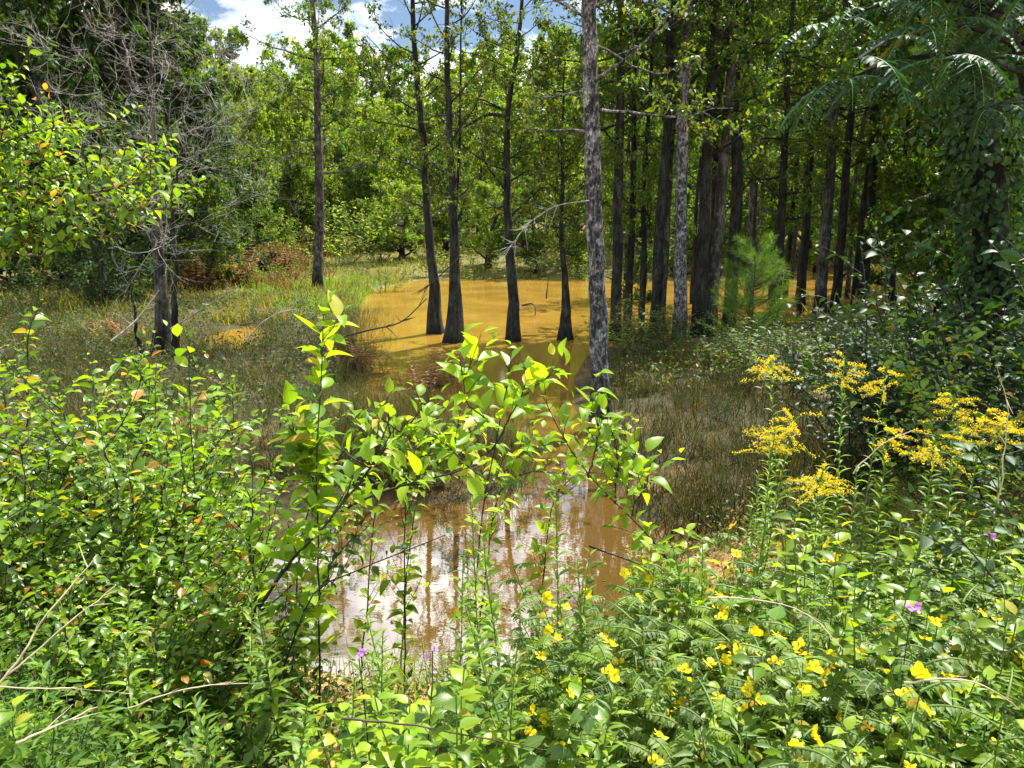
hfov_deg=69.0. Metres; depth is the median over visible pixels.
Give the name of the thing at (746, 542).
tall weed
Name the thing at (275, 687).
tall weed
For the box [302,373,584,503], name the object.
pond sedge
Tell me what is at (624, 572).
yellow pea plant
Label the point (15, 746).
feathery weed
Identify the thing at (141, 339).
rusty fern
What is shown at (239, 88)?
broadleaf tree
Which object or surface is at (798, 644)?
yellow pea plant
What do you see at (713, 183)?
forest tree
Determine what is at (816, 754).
yellow pea plant
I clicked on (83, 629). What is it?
feathery weed
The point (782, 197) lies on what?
forest tree
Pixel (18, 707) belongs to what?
feathery weed
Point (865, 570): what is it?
broadleaf weed
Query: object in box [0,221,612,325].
meadow grass
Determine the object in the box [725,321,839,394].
marsh bush
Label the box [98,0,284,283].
dark conifer
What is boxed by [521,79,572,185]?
broadleaf tree
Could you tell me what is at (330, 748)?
verge grass
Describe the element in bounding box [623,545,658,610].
broadleaf weed
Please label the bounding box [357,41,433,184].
broadleaf tree
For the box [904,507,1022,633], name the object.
yellow pea plant
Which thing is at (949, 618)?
feathery weed
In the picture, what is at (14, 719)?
tall weed
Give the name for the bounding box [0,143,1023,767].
ground
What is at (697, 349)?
undergrowth
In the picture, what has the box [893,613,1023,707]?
broadleaf vine
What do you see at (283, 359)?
marsh bush
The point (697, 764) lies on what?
broadleaf weed
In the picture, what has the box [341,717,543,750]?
dry stalk
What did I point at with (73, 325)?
marsh bush
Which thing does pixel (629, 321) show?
marsh bush
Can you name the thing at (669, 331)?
marsh bush
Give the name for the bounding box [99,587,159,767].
tall weed
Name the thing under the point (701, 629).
tall weed
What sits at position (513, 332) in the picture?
tree
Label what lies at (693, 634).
yellow pea plant
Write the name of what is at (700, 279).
forest tree
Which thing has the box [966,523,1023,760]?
broadleaf weed
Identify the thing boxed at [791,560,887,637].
feathery weed
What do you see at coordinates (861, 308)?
dark shrub
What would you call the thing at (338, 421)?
bank bush
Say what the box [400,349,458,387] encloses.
rusty fern
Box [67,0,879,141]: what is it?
sky
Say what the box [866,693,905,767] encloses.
broadleaf weed
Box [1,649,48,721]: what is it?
feathery weed
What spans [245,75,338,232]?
broadleaf tree
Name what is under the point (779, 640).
yellow pea plant
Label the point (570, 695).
yellow pea plant
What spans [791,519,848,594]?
broadleaf weed
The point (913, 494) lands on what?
undergrowth
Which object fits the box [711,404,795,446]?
bank bush
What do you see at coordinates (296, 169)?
understory tree
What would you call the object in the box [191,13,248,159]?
broadleaf tree
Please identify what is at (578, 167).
broadleaf tree
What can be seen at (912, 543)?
broadleaf weed
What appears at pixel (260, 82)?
broadleaf tree
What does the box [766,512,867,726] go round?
broadleaf weed
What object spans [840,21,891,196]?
forest tree
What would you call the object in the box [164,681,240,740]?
feathery weed
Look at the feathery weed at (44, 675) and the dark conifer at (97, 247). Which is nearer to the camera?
the feathery weed at (44, 675)
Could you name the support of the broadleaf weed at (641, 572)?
on the ground at (388, 499)
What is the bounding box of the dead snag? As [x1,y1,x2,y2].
[110,264,156,357]
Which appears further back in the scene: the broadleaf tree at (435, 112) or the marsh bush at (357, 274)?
the broadleaf tree at (435, 112)
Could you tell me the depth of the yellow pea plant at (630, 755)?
2.14 m
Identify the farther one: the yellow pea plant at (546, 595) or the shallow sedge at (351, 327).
the shallow sedge at (351, 327)
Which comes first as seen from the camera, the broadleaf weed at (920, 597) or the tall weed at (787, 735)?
the tall weed at (787, 735)
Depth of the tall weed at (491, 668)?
2.57 m
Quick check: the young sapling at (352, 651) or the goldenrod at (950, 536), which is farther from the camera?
the young sapling at (352, 651)
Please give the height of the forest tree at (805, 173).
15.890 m
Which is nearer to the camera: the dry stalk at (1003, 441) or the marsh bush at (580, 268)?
the dry stalk at (1003, 441)
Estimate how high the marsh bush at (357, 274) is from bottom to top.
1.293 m
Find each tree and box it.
[0,0,195,259]
[0,0,299,354]
[102,80,221,218]
[144,127,198,356]
[157,63,232,163]
[159,169,263,289]
[189,54,285,231]
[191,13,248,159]
[215,144,293,258]
[216,61,310,229]
[227,0,393,288]
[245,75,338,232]
[252,34,385,214]
[257,158,334,244]
[291,167,368,240]
[302,18,395,181]
[302,60,391,232]
[332,95,430,246]
[333,161,403,252]
[338,0,482,333]
[351,65,435,225]
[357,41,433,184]
[360,178,448,259]
[376,97,479,215]
[390,66,491,240]
[391,0,513,343]
[402,150,488,256]
[405,46,525,223]
[425,0,616,341]
[438,76,516,232]
[443,178,535,268]
[453,0,764,422]
[465,85,557,245]
[475,24,561,194]
[491,174,578,273]
[496,42,641,340]
[498,24,580,237]
[509,0,734,342]
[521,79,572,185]
[526,172,612,267]
[528,21,612,190]
[542,55,630,239]
[547,0,779,339]
[554,17,676,247]
[562,24,648,164]
[564,0,721,330]
[582,37,663,297]
[582,183,697,300]
[597,0,749,338]
[597,0,882,337]
[600,0,698,334]
[601,0,706,313]
[602,90,675,253]
[602,143,674,244]
[623,116,675,272]
[627,0,725,330]
[638,188,729,275]
[640,58,697,236]
[651,68,731,303]
[653,0,796,336]
[655,127,700,258]
[664,0,855,329]
[672,166,759,274]
[673,18,792,229]
[677,0,801,298]
[687,1,812,189]
[695,0,822,305]
[712,0,883,328]
[720,142,788,180]
[722,3,803,306]
[723,65,804,262]
[725,190,821,271]
[726,18,814,243]
[726,88,793,218]
[728,44,843,297]
[743,48,808,277]
[744,59,834,298]
[746,0,864,239]
[751,0,894,305]
[760,0,907,317]
[768,0,858,313]
[768,0,1023,154]
[769,13,840,278]
[770,0,1023,452]
[772,0,924,313]
[773,0,936,308]
[778,104,863,271]
[788,2,869,305]
[801,163,885,276]
[805,0,922,304]
[810,188,877,254]
[815,3,1021,281]
[822,24,888,298]
[822,116,967,300]
[834,0,1021,287]
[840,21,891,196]
[848,0,942,309]
[850,83,950,297]
[851,128,956,222]
[862,87,1023,313]
[879,86,957,282]
[885,10,1023,285]
[905,74,1023,303]
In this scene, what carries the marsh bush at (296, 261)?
on the ground at (388, 499)
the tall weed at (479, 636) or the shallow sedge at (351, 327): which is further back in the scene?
the shallow sedge at (351, 327)
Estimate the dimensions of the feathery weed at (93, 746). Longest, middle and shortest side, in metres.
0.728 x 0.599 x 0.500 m
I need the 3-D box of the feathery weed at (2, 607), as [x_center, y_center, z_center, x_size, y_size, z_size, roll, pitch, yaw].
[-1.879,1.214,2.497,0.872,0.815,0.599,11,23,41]
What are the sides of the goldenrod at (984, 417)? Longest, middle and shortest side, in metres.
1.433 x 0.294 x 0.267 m
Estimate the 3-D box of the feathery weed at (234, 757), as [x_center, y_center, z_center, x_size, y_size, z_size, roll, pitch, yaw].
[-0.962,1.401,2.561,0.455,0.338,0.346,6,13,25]
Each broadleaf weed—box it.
[0,667,94,752]
[0,694,67,767]
[38,700,65,759]
[136,721,232,767]
[140,666,196,757]
[175,751,192,767]
[289,694,437,767]
[326,686,473,767]
[332,675,410,757]
[354,658,545,767]
[398,703,449,767]
[431,666,477,731]
[465,675,613,767]
[465,684,525,746]
[611,529,717,673]
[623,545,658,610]
[625,529,674,616]
[635,738,715,767]
[653,523,754,651]
[653,530,765,700]
[663,681,794,767]
[676,648,750,719]
[683,576,712,605]
[708,528,829,698]
[717,641,836,767]
[721,694,781,767]
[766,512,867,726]
[783,482,811,530]
[788,540,816,599]
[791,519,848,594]
[814,490,848,544]
[821,544,954,761]
[824,540,872,598]
[824,715,939,767]
[825,593,883,649]
[834,580,896,657]
[838,548,877,602]
[844,624,881,650]
[852,545,908,624]
[853,536,909,597]
[855,491,900,544]
[857,529,899,579]
[862,491,901,550]
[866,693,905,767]
[868,537,917,591]
[870,463,899,512]
[870,540,925,627]
[872,557,936,626]
[874,512,998,701]
[874,645,980,767]
[882,532,921,582]
[882,591,939,643]
[892,515,936,591]
[912,505,938,566]
[915,745,940,767]
[926,529,987,610]
[935,498,965,585]
[941,626,1016,758]
[955,519,1017,607]
[957,636,1021,767]
[958,599,1001,632]
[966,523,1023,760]
[968,665,1004,766]
[969,551,1017,605]
[970,527,1006,581]
[972,556,1023,644]
[974,502,1023,563]
[974,525,1023,583]
[983,497,1023,574]
[997,566,1012,597]
[997,677,1023,761]
[1003,646,1023,713]
[1006,524,1023,577]
[1007,547,1023,598]
[1012,505,1023,539]
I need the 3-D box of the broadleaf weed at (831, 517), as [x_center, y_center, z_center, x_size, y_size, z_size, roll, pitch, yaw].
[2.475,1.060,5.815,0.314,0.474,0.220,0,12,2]
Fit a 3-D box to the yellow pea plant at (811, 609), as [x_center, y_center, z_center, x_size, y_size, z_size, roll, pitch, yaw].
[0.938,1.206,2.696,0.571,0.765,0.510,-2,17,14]
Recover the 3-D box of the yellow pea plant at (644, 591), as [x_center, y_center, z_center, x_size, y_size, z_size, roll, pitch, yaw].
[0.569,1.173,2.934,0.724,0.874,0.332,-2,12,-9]
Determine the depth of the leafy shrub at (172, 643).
2.70 m
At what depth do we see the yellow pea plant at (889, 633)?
2.56 m
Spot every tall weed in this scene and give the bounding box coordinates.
[0,706,32,766]
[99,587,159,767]
[177,691,245,767]
[183,746,201,767]
[228,577,273,767]
[243,607,299,766]
[273,687,326,767]
[333,676,369,762]
[357,608,417,751]
[362,629,400,767]
[427,547,488,760]
[455,498,498,744]
[457,604,535,766]
[475,518,525,747]
[483,649,531,767]
[541,475,576,685]
[559,547,601,699]
[563,558,604,736]
[569,681,635,767]
[625,632,684,767]
[629,566,662,688]
[682,537,717,690]
[706,525,763,636]
[726,498,755,615]
[728,513,772,622]
[742,470,770,619]
[751,441,783,619]
[769,673,810,763]
[773,474,811,638]
[806,450,834,609]
[830,464,864,643]
[876,487,941,643]
[923,675,988,767]
[1001,559,1023,639]
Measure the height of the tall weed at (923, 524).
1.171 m
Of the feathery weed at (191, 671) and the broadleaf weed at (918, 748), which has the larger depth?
the feathery weed at (191, 671)
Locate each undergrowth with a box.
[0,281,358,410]
[0,451,362,767]
[288,651,529,766]
[494,433,1023,766]
[608,306,1023,394]
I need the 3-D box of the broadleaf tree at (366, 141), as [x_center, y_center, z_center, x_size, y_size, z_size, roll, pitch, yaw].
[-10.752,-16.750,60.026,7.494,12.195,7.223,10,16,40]
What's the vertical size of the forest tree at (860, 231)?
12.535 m
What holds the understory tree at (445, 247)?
on the ground at (388, 499)
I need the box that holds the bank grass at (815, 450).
[566,330,970,556]
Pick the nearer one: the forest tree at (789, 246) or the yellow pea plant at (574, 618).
the yellow pea plant at (574, 618)
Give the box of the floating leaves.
[284,330,649,674]
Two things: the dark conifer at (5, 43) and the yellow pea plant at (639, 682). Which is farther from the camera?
the dark conifer at (5, 43)
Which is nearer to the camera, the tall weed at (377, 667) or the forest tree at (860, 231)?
the tall weed at (377, 667)
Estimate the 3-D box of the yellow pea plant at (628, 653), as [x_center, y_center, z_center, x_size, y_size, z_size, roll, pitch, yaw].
[0.530,1.164,2.463,0.961,0.950,0.407,9,15,35]
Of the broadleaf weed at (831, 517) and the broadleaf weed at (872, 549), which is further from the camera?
the broadleaf weed at (831, 517)
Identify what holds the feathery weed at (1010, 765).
on the ground at (388, 499)
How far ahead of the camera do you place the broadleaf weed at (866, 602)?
3.55 m
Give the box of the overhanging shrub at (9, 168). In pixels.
[0,37,205,268]
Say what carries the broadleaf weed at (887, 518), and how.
on the ground at (388, 499)
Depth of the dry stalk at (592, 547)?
3.23 m
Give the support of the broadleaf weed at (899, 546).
on the ground at (388, 499)
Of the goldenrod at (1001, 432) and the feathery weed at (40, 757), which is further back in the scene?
the goldenrod at (1001, 432)
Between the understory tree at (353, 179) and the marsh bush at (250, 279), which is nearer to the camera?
the marsh bush at (250, 279)
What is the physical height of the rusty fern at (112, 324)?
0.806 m
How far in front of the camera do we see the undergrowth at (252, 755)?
2.96 m
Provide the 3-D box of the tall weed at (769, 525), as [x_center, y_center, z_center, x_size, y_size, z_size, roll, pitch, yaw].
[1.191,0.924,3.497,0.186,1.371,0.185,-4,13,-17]
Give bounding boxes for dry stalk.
[0,544,97,682]
[0,683,130,706]
[8,585,122,674]
[15,704,100,744]
[110,290,158,341]
[127,680,247,708]
[170,283,242,328]
[245,297,299,341]
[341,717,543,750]
[343,294,426,337]
[412,255,460,298]
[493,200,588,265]
[522,303,535,314]
[588,545,747,614]
[708,593,843,649]
[853,429,914,473]
[904,676,1018,709]
[997,367,1012,503]
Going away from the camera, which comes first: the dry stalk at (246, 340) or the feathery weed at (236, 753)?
the feathery weed at (236, 753)
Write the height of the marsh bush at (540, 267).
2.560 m
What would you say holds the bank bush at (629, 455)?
on the ground at (388, 499)
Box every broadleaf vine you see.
[337,687,537,767]
[382,695,606,767]
[424,650,550,766]
[432,677,605,767]
[434,641,661,763]
[693,604,843,644]
[728,577,1023,762]
[795,580,939,732]
[801,544,972,661]
[825,625,880,709]
[893,584,1023,759]
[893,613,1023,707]
[943,601,1018,667]
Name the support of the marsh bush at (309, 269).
on the ground at (388, 499)
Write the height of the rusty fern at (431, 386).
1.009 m
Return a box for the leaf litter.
[35,460,1014,761]
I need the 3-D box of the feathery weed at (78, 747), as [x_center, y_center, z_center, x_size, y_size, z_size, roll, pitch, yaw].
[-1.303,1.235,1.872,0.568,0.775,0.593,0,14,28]
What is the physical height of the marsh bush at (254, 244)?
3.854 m
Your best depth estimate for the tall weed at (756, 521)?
3.29 m
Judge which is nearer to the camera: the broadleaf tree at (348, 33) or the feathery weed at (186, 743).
the feathery weed at (186, 743)
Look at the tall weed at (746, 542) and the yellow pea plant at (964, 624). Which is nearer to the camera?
the yellow pea plant at (964, 624)
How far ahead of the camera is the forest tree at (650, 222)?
47.64 m
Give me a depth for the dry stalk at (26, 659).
1.96 m
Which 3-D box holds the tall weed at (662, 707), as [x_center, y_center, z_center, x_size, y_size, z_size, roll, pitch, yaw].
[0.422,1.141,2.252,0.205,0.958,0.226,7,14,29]
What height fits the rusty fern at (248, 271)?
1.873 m
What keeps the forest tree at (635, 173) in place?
on the ground at (388, 499)
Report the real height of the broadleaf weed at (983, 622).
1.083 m
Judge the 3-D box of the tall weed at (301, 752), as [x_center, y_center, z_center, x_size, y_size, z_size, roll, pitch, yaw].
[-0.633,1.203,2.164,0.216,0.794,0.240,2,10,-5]
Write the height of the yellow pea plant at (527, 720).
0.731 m
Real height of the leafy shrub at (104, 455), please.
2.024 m
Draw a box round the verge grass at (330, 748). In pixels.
[2,448,1023,767]
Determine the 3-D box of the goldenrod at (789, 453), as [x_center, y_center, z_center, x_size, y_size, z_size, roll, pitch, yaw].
[1.055,0.884,3.239,0.263,1.477,0.210,8,14,32]
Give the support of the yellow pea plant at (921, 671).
on the ground at (388, 499)
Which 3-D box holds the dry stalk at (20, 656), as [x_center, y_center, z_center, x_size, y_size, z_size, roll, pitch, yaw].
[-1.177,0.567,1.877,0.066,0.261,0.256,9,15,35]
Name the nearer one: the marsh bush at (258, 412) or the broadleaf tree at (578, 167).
the marsh bush at (258, 412)
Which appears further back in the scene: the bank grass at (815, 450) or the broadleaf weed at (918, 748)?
the bank grass at (815, 450)
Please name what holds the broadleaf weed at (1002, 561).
on the ground at (388, 499)
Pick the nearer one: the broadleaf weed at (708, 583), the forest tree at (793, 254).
the broadleaf weed at (708, 583)
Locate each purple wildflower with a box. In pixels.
[351,648,384,767]
[417,646,442,767]
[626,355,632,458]
[873,602,921,763]
[976,532,995,682]
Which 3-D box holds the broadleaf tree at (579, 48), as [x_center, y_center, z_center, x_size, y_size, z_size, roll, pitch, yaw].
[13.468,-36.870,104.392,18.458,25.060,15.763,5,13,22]
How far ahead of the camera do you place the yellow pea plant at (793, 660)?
1.93 m
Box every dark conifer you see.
[0,0,189,295]
[0,0,236,262]
[0,2,107,298]
[0,10,109,260]
[11,53,180,306]
[33,0,253,287]
[72,3,274,260]
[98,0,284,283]
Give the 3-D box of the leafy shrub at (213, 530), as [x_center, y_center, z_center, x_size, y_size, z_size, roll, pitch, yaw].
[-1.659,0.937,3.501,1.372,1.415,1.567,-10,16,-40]
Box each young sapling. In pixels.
[163,320,218,682]
[204,382,489,722]
[267,289,357,721]
[276,516,451,720]
[280,418,383,692]
[330,377,499,692]
[347,416,471,683]
[383,423,505,688]
[398,323,570,675]
[448,413,593,674]
[508,412,649,656]
[533,368,715,632]
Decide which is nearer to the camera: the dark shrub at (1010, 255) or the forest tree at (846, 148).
the dark shrub at (1010, 255)
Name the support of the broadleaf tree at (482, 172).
on the ground at (388, 499)
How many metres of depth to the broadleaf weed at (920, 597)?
3.12 m
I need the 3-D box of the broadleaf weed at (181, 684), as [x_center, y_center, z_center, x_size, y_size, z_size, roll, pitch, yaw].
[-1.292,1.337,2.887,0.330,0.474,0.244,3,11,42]
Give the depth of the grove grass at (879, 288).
31.56 m
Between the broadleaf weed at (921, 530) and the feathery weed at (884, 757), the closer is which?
the feathery weed at (884, 757)
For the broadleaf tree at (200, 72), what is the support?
on the ground at (388, 499)
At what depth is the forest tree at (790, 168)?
51.56 m
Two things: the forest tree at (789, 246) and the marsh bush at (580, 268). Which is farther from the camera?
the marsh bush at (580, 268)
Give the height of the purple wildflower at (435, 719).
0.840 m
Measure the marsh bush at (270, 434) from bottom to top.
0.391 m
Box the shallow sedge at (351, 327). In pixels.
[323,296,423,394]
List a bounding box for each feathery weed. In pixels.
[0,584,39,664]
[0,603,58,723]
[0,614,97,698]
[0,630,81,767]
[0,634,64,708]
[0,646,60,742]
[0,649,71,728]
[0,657,118,752]
[0,680,127,766]
[0,701,124,767]
[0,702,113,767]
[0,732,72,766]
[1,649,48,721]
[3,712,80,767]
[4,710,202,767]
[5,607,107,698]
[5,750,85,767]
[10,627,117,705]
[13,628,69,690]
[13,677,134,767]
[21,667,155,766]
[23,705,158,767]
[28,711,95,767]
[34,740,98,767]
[56,609,231,735]
[62,688,228,767]
[69,676,165,767]
[83,747,174,767]
[90,667,220,709]
[98,631,213,713]
[101,742,144,767]
[108,681,203,735]
[153,731,175,765]
[159,708,218,765]
[159,730,236,767]
[160,732,243,765]
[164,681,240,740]
[165,652,239,724]
[173,668,259,730]
[175,675,240,756]
[194,689,261,760]
[197,735,271,767]
[671,706,839,767]
[751,666,835,753]
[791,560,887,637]
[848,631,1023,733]
[869,744,887,766]
[886,604,985,669]
[900,539,1016,624]
[905,721,966,767]
[946,703,1023,767]
[961,571,1017,613]
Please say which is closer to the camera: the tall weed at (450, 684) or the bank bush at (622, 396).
the tall weed at (450, 684)
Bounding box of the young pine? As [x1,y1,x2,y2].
[695,231,800,356]
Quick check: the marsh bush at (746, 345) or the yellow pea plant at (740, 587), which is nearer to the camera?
the yellow pea plant at (740, 587)
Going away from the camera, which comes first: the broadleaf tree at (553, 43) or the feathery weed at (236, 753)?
the feathery weed at (236, 753)
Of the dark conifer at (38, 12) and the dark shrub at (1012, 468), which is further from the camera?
the dark conifer at (38, 12)
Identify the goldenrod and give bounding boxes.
[732,425,799,620]
[740,354,802,590]
[741,407,822,619]
[786,463,848,625]
[787,474,856,650]
[814,350,868,599]
[850,367,903,580]
[856,417,925,636]
[898,428,973,643]
[917,392,995,608]
[931,408,1022,620]
[957,415,1023,622]
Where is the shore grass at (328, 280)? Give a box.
[233,271,393,316]
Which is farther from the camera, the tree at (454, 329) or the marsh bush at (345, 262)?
the marsh bush at (345, 262)
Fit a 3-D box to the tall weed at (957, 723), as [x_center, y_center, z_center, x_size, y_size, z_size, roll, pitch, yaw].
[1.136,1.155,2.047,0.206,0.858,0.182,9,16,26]
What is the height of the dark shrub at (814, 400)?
1.758 m
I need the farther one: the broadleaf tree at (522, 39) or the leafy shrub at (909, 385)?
the broadleaf tree at (522, 39)
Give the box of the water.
[199,268,872,683]
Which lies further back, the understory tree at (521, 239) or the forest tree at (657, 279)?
the understory tree at (521, 239)
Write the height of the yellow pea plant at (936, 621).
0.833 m
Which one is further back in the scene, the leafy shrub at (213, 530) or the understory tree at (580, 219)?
the understory tree at (580, 219)
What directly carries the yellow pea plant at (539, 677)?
on the ground at (388, 499)
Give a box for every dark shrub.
[746,244,964,451]
[759,300,998,475]
[782,233,1018,447]
[787,347,969,477]
[808,302,1023,478]
[834,248,1023,445]
[856,201,1023,456]
[857,294,1023,479]
[861,424,1023,616]
[882,249,1023,448]
[886,360,1023,509]
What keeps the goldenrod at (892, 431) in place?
on the ground at (388, 499)
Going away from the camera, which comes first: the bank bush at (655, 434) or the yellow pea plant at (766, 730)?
the yellow pea plant at (766, 730)
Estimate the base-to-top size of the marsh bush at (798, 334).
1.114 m
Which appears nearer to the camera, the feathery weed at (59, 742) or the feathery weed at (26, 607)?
the feathery weed at (59, 742)
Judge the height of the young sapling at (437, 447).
1.824 m
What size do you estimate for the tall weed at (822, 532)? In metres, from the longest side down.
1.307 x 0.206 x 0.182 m
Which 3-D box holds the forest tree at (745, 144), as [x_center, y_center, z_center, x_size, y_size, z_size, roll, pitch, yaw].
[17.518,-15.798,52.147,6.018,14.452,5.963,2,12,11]
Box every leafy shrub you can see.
[0,299,192,541]
[0,347,265,645]
[0,351,288,607]
[0,351,350,649]
[0,371,186,601]
[0,396,254,683]
[0,400,380,657]
[0,404,213,651]
[0,422,389,690]
[0,532,241,740]
[0,538,263,765]
[0,540,236,767]
[1,451,313,703]
[39,533,240,657]
[841,296,1023,547]
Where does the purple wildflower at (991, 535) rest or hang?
on the ground at (388, 499)
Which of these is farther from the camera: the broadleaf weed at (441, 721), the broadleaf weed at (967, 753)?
the broadleaf weed at (441, 721)
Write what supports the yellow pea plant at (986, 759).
on the ground at (388, 499)
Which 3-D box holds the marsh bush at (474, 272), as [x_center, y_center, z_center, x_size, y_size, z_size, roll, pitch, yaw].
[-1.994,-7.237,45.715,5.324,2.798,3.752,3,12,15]
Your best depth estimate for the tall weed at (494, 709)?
2.06 m
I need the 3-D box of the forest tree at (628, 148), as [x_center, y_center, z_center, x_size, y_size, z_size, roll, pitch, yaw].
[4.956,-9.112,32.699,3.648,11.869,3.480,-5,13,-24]
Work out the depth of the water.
8.41 m
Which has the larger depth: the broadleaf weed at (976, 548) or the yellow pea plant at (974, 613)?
the broadleaf weed at (976, 548)
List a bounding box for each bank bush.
[233,422,276,447]
[238,403,271,426]
[259,378,300,404]
[307,381,369,400]
[321,410,350,428]
[356,461,407,483]
[431,468,472,491]
[610,446,638,472]
[611,387,629,404]
[631,422,674,447]
[632,378,655,393]
[650,466,696,491]
[669,391,691,407]
[690,431,729,456]
[700,386,744,422]
[700,461,734,491]
[710,364,760,391]
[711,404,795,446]
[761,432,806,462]
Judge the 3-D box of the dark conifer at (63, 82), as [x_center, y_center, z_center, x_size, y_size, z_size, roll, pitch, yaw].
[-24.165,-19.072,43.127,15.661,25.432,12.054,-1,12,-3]
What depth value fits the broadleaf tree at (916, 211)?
57.25 m
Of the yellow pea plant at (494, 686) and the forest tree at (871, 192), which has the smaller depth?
the yellow pea plant at (494, 686)
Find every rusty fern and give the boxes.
[81,310,137,341]
[105,320,151,346]
[170,250,216,291]
[219,247,261,286]
[248,241,305,275]
[324,335,385,373]
[387,367,450,404]
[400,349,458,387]
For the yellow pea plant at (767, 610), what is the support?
on the ground at (388, 499)
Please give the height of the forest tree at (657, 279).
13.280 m
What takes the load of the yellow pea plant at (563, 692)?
on the ground at (388, 499)
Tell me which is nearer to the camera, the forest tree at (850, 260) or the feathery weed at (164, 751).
the feathery weed at (164, 751)
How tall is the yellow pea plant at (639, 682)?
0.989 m
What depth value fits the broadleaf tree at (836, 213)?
36.90 m
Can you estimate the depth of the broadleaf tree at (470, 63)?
82.73 m
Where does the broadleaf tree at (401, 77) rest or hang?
on the ground at (388, 499)
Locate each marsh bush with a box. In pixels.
[0,261,75,316]
[0,302,60,334]
[11,332,80,360]
[53,306,102,339]
[55,260,143,308]
[72,346,136,368]
[87,323,141,354]
[105,246,171,292]
[125,217,244,273]
[141,222,231,289]
[168,222,275,276]
[193,294,225,315]
[210,286,248,301]
[224,373,251,387]
[234,299,278,325]
[234,404,282,424]
[235,272,272,284]
[250,263,311,280]
[255,214,326,251]
[264,420,306,447]
[268,200,398,265]
[268,355,295,366]
[280,291,313,307]
[281,253,308,269]
[295,262,323,276]
[310,251,352,271]
[325,282,363,301]
[336,267,376,286]
[341,251,364,261]
[342,451,393,475]
[343,259,373,274]
[348,203,416,262]
[358,260,411,291]
[391,241,464,277]
[408,464,455,491]
[436,244,505,279]
[500,246,551,279]
[547,243,605,279]
[581,292,682,355]
[607,301,712,348]
[700,315,791,371]
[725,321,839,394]
[777,305,898,373]
[780,321,853,369]
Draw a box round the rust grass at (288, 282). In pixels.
[152,234,352,292]
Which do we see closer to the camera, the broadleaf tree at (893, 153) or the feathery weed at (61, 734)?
the feathery weed at (61, 734)
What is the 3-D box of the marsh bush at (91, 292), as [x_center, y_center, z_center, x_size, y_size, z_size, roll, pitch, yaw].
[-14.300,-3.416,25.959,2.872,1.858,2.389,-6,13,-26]
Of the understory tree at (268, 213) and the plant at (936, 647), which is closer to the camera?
the plant at (936, 647)
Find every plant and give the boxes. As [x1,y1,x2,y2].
[442,637,654,765]
[473,657,541,742]
[478,642,633,767]
[480,662,623,756]
[499,585,675,721]
[500,617,777,718]
[501,562,691,727]
[509,574,710,736]
[509,595,743,767]
[510,623,762,752]
[511,683,658,767]
[511,704,571,767]
[512,658,645,767]
[520,640,636,715]
[522,591,737,708]
[524,618,686,698]
[525,595,706,767]
[528,615,733,767]
[531,600,620,707]
[545,706,705,767]
[560,601,841,764]
[560,620,756,735]
[561,564,763,671]
[566,620,683,767]
[570,685,801,765]
[573,637,970,767]
[575,696,730,767]
[580,628,835,767]
[604,548,762,674]
[615,613,775,723]
[623,624,837,767]
[637,573,833,689]
[640,521,829,672]
[643,674,787,767]
[644,538,842,671]
[660,612,920,766]
[662,705,787,765]
[679,660,914,747]
[685,601,863,668]
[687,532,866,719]
[692,606,860,724]
[694,565,833,646]
[694,674,916,767]
[707,570,808,613]
[726,595,866,767]
[729,615,913,684]
[739,599,903,734]
[743,542,883,646]
[751,637,943,743]
[760,652,893,767]
[763,520,870,595]
[768,535,894,617]
[769,614,833,638]
[775,579,876,657]
[779,632,956,767]
[802,649,1023,767]
[833,564,879,619]
[838,644,1023,764]
[863,605,1022,763]
[869,660,1023,767]
[885,583,1023,767]
[885,629,1023,765]
[889,584,1023,767]
[892,591,1019,734]
[894,502,930,580]
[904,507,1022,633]
[924,596,1023,694]
[926,460,1023,564]
[936,592,1023,699]
[968,565,1023,644]
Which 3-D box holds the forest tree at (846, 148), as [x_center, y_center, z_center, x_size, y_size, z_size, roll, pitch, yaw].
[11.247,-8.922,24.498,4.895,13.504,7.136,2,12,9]
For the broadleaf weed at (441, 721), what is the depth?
2.65 m
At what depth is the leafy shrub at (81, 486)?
3.26 m
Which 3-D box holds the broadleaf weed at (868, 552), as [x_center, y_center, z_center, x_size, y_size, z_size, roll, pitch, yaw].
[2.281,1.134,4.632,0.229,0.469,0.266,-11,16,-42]
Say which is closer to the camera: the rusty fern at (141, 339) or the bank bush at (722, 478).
the bank bush at (722, 478)
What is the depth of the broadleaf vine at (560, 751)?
2.00 m
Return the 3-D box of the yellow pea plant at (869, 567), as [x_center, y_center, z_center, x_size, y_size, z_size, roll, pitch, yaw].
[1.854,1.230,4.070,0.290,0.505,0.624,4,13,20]
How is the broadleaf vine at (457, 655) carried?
on the ground at (388, 499)
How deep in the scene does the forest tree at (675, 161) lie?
24.75 m
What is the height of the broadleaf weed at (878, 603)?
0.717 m
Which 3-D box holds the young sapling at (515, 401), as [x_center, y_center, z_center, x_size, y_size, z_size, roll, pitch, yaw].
[-0.126,0.718,3.092,0.748,1.949,0.361,7,14,31]
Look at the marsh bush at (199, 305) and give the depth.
25.02 m
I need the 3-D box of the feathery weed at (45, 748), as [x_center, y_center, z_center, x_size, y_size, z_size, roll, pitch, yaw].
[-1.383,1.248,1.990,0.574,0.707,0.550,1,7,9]
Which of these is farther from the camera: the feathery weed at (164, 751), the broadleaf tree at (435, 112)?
the broadleaf tree at (435, 112)
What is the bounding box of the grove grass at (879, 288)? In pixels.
[582,230,970,317]
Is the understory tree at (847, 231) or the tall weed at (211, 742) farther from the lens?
the understory tree at (847, 231)

